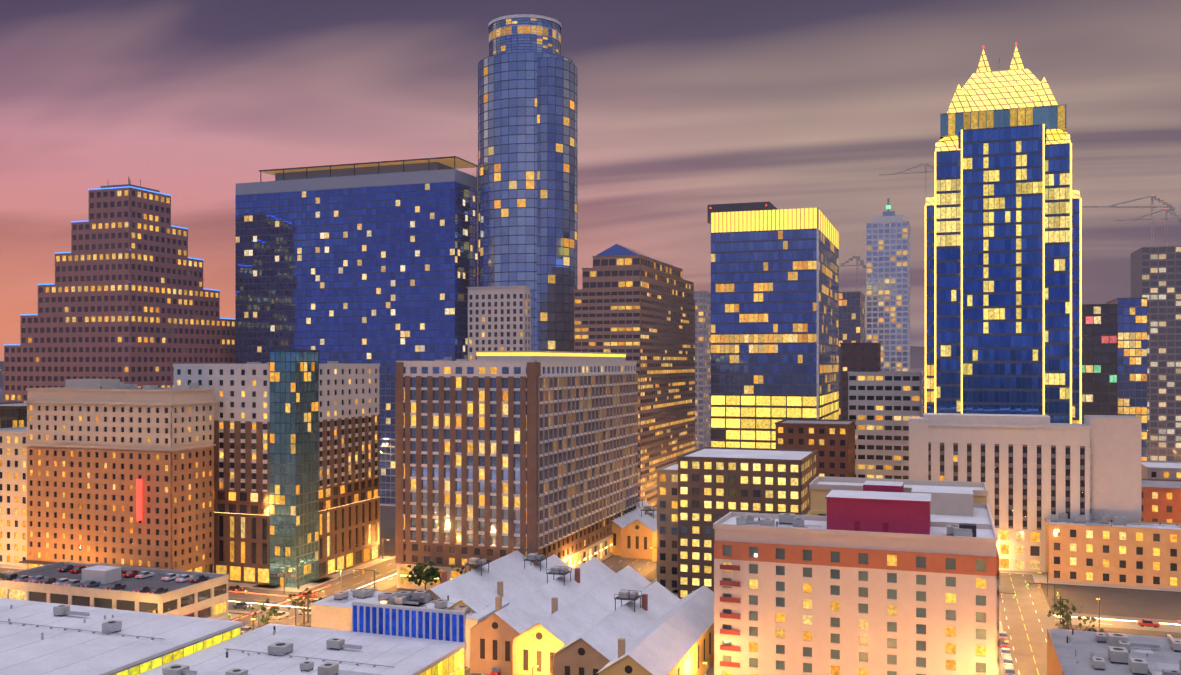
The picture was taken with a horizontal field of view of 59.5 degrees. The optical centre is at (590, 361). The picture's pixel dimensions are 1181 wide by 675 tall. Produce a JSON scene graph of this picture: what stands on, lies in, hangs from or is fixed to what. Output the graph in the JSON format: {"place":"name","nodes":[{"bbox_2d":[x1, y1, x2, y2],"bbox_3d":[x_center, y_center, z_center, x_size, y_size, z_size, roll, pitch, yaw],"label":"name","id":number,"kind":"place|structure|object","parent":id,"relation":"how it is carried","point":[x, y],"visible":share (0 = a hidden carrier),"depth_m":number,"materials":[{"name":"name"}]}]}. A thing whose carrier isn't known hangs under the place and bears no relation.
{"place":"outdoors","nodes":[
{"label":"outdoors","id":0,"kind":"place"},
{"bbox_2d":[395,351,637,589],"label":"hotel building","id":1,"kind":"structure","parent":0,"point":[499,454],"depth_m":270.73,"materials":[{"name":"brown concrete"}]},
{"bbox_2d":[0,0,1180,461],"bbox_3d":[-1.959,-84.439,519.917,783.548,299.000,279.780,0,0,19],"label":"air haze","id":2,"kind":"object","parent":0,"point":[624,154],"depth_m":520.37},
{"bbox_2d":[0,368,1180,637],"bbox_3d":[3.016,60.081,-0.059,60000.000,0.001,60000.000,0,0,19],"label":"ground","id":3,"kind":"structure","parent":0,"point":[1150,604],"depth_m":260.86,"materials":[{"name":"concrete"}]},
{"bbox_2d":[0,402,26,427],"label":"building","id":4,"kind":"structure","parent":3,"relation":"on","point":[13,414],"depth_m":349.61,"materials":[{"name":"glass"}]},
{"bbox_2d":[0,427,27,565],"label":"edge block","id":5,"kind":"structure","parent":3,"relation":"on","point":[13,498],"depth_m":304.41,"materials":[{"name":"beige concrete"}]},
{"bbox_2d":[0,561,228,618],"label":"parking deck","id":6,"kind":"structure","parent":3,"relation":"on","point":[180,593],"depth_m":237.50,"materials":[{"name":"beige concrete"}]},
{"bbox_2d":[4,176,234,402],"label":"stepped tower","id":7,"kind":"structure","parent":3,"relation":"on","point":[126,298],"depth_m":420.45,"materials":[{"name":"brown stone"}]},
{"bbox_2d":[0,598,242,674],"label":"flat-roofed building","id":8,"kind":"structure","parent":3,"relation":"on","point":[41,638],"depth_m":166.76,"materials":[{"name":"concrete"}]},
{"bbox_2d":[173,349,379,587],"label":"building","id":9,"kind":"structure","parent":3,"relation":"on","point":[296,457],"depth_m":281.01,"materials":[{"name":"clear glass"}]},
{"bbox_2d":[138,601,465,674],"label":"building","id":10,"kind":"structure","parent":3,"relation":"on","point":[383,639],"depth_m":166.99,"materials":[{"name":"concrete"}]},
{"bbox_2d":[235,156,477,504],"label":"blue glass hotel","id":11,"kind":"structure","parent":3,"relation":"on","point":[367,263],"depth_m":438.32,"materials":[{"name":"blue glass"}]},
{"bbox_2d":[310,588,508,666],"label":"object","id":12,"kind":"object","parent":3,"relation":"on","point":[334,612],"visible":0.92,"depth_m":213.97,"materials":[{"name":"metal"}]},
{"bbox_2d":[0,361,924,413],"bbox_3d":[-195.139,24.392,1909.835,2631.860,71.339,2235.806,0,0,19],"label":"distant city","id":13,"kind":"object","parent":3,"relation":"on","point":[2,384],"depth_m":1158.51,"materials":[{"name":"orange"}]},
{"bbox_2d":[839,163,1180,290],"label":"tower cranes","id":14,"kind":"object","parent":13,"relation":"on","point":[926,171],"depth_m":640.12,"materials":[{"name":"metal"},{"name":"paint"}]},
{"bbox_2d":[478,14,576,351],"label":"round skyscraper","id":15,"kind":"structure","parent":3,"relation":"on","point":[527,153],"depth_m":419.71,"materials":[{"name":"blue glass"}]},
{"bbox_2d":[0,561,1103,631],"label":"trees","id":16,"kind":"object","parent":3,"relation":"on","point":[430,574],"visible":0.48,"depth_m":233.79,"materials":[{"name":"green plant"}]},
{"bbox_2d":[425,497,713,674],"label":"gabled sheds","id":17,"kind":"object","parent":3,"relation":"on","point":[559,616],"visible":0.65,"depth_m":203.32,"materials":[{"name":"grey paint"}]},
{"bbox_2d":[0,555,1180,674],"bbox_3d":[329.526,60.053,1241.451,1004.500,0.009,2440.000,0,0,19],"label":"street","id":18,"kind":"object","parent":3,"relation":"on","point":[1026,620],"visible":0.02,"depth_m":251.25,"materials":[{"name":"asphalt"}]},
{"bbox_2d":[147,564,1066,629],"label":"traffic signals","id":19,"kind":"object","parent":18,"relation":"on","point":[322,590],"visible":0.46,"depth_m":242.73,"materials":[{"name":"grey metal"}]},
{"bbox_2d":[251,539,1099,674],"bbox_3d":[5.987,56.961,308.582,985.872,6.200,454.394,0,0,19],"label":"street lamps","id":20,"kind":"object","parent":18,"relation":"on","point":[706,662],"visible":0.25,"depth_m":233.70,"materials":[{"name":"grey metal"}]},
{"bbox_2d":[228,585,1180,674],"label":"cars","id":21,"kind":"object","parent":18,"relation":"on","point":[1007,662],"visible":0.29,"depth_m":227.49,"materials":[{"name":"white metal"}]},
{"bbox_2d":[230,573,1180,624],"bbox_3d":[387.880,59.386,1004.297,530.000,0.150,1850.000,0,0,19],"label":"light trails","id":22,"kind":"object","parent":18,"relation":"on","point":[396,573],"visible":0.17,"depth_m":253.13,"materials":[{"name":"red"}]},
{"bbox_2d":[0,504,1180,674],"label":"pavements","id":23,"kind":"structure","parent":3,"relation":"on","point":[1041,577],"depth_m":277.66,"materials":[{"name":"concrete"}]},
{"bbox_2d":[19,379,216,572],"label":"tan hotel","id":24,"kind":"object","parent":23,"relation":"on","point":[119,473],"visible":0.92,"depth_m":272.18,"materials":[{"name":"orange brick"}]},
{"bbox_2d":[467,286,530,360],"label":"building","id":25,"kind":"structure","parent":23,"relation":"on","point":[499,318],"depth_m":392.11,"materials":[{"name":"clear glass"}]},
{"bbox_2d":[925,42,1081,423],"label":"skyscraper","id":26,"kind":"structure","parent":23,"relation":"on","point":[1003,270],"depth_m":319.87,"materials":[{"name":"blue glass"}]},
{"bbox_2d":[573,244,695,508],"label":"tan office tower","id":27,"kind":"structure","parent":3,"relation":"on","point":[638,307],"depth_m":401.00,"materials":[{"name":"beige concrete"}]},
{"bbox_2d":[656,462,677,589],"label":"building wall","id":28,"kind":"structure","parent":3,"relation":"on","point":[667,526],"depth_m":271.45,"materials":[{"name":"beige concrete"}]},
{"bbox_2d":[694,291,710,449],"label":"block","id":29,"kind":"structure","parent":3,"relation":"on","point":[702,359],"depth_m":585.22,"materials":[{"name":"grey concrete"}]},
{"bbox_2d":[677,447,816,598],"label":"office building","id":30,"kind":"structure","parent":3,"relation":"on","point":[715,484],"depth_m":257.79,"materials":[{"name":"brown concrete"}]},
{"bbox_2d":[707,202,838,448],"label":"blue office tower","id":31,"kind":"structure","parent":3,"relation":"on","point":[774,314],"depth_m":397.47,"materials":[{"name":"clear glass"}]},
{"bbox_2d":[775,419,855,476],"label":"brown block","id":32,"kind":"structure","parent":3,"relation":"on","point":[831,442],"depth_m":329.33,"materials":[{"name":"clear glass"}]},
{"bbox_2d":[839,291,864,419],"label":"building","id":33,"kind":"structure","parent":3,"relation":"on","point":[846,338],"depth_m":542.05,"materials":[{"name":"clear glass"}]},
{"bbox_2d":[713,476,998,674],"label":"pink hotel","id":34,"kind":"structure","parent":3,"relation":"on","point":[862,576],"depth_m":186.85,"materials":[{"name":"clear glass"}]},
{"bbox_2d":[840,343,880,419],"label":"dark building","id":35,"kind":"structure","parent":3,"relation":"on","point":[860,357],"depth_m":382.06,"materials":[{"name":"brown concrete"}]},
{"bbox_2d":[847,371,922,478],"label":"office building","id":36,"kind":"structure","parent":3,"relation":"on","point":[884,407],"depth_m":364.03,"materials":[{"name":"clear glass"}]},
{"bbox_2d":[866,198,909,370],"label":"skyscraper","id":37,"kind":"structure","parent":3,"relation":"on","point":[884,301],"depth_m":614.27,"materials":[{"name":"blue glass"}]},
{"bbox_2d":[908,413,1140,571],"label":"building","id":38,"kind":"structure","parent":3,"relation":"on","point":[1032,471],"depth_m":294.83,"materials":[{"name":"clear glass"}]},
{"bbox_2d":[1082,304,1117,423],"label":"dark office","id":39,"kind":"structure","parent":3,"relation":"on","point":[1099,359],"depth_m":415.68,"materials":[{"name":"black glass"}]},
{"bbox_2d":[1044,513,1180,588],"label":"tan brick block","id":40,"kind":"structure","parent":3,"relation":"on","point":[1103,549],"depth_m":278.53,"materials":[{"name":"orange brick"}]},
{"bbox_2d":[1047,628,1180,674],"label":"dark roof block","id":41,"kind":"structure","parent":3,"relation":"on","point":[1073,652],"depth_m":173.62,"materials":[{"name":"concrete"}]},
{"bbox_2d":[1106,297,1147,460],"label":"blue office","id":42,"kind":"structure","parent":3,"relation":"on","point":[1132,356],"depth_m":455.64,"materials":[{"name":"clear glass"}]},
{"bbox_2d":[1082,195,1180,461],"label":"tower under construction","id":43,"kind":"structure","parent":3,"relation":"on","point":[1153,443],"depth_m":546.06,"materials":[{"name":"grey concrete"}]},
{"bbox_2d":[1141,479,1180,522],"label":"building","id":44,"kind":"structure","parent":3,"relation":"on","point":[1160,500],"depth_m":321.24,"materials":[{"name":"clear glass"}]},
{"bbox_2d":[1141,461,1180,479],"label":"building","id":45,"kind":"structure","parent":3,"relation":"on","point":[1169,470],"depth_m":354.48,"materials":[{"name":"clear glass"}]},
{"bbox_2d":[0,0,1180,360],"label":"sky","id":46,"kind":"structure","parent":0,"point":[696,39],"materials":[{"name":"purple"}]},
{"bbox_2d":[910,346,924,367],"bbox_3d":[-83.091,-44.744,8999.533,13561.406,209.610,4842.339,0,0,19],"label":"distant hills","id":47,"kind":"structure","parent":0,"point":[913,355],"depth_m":9027.66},
{"bbox_2d":[910,346,924,376],"bbox_3d":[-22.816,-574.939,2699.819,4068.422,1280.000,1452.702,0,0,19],"label":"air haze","id":48,"kind":"object","parent":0,"point":[918,359],"depth_m":2708.26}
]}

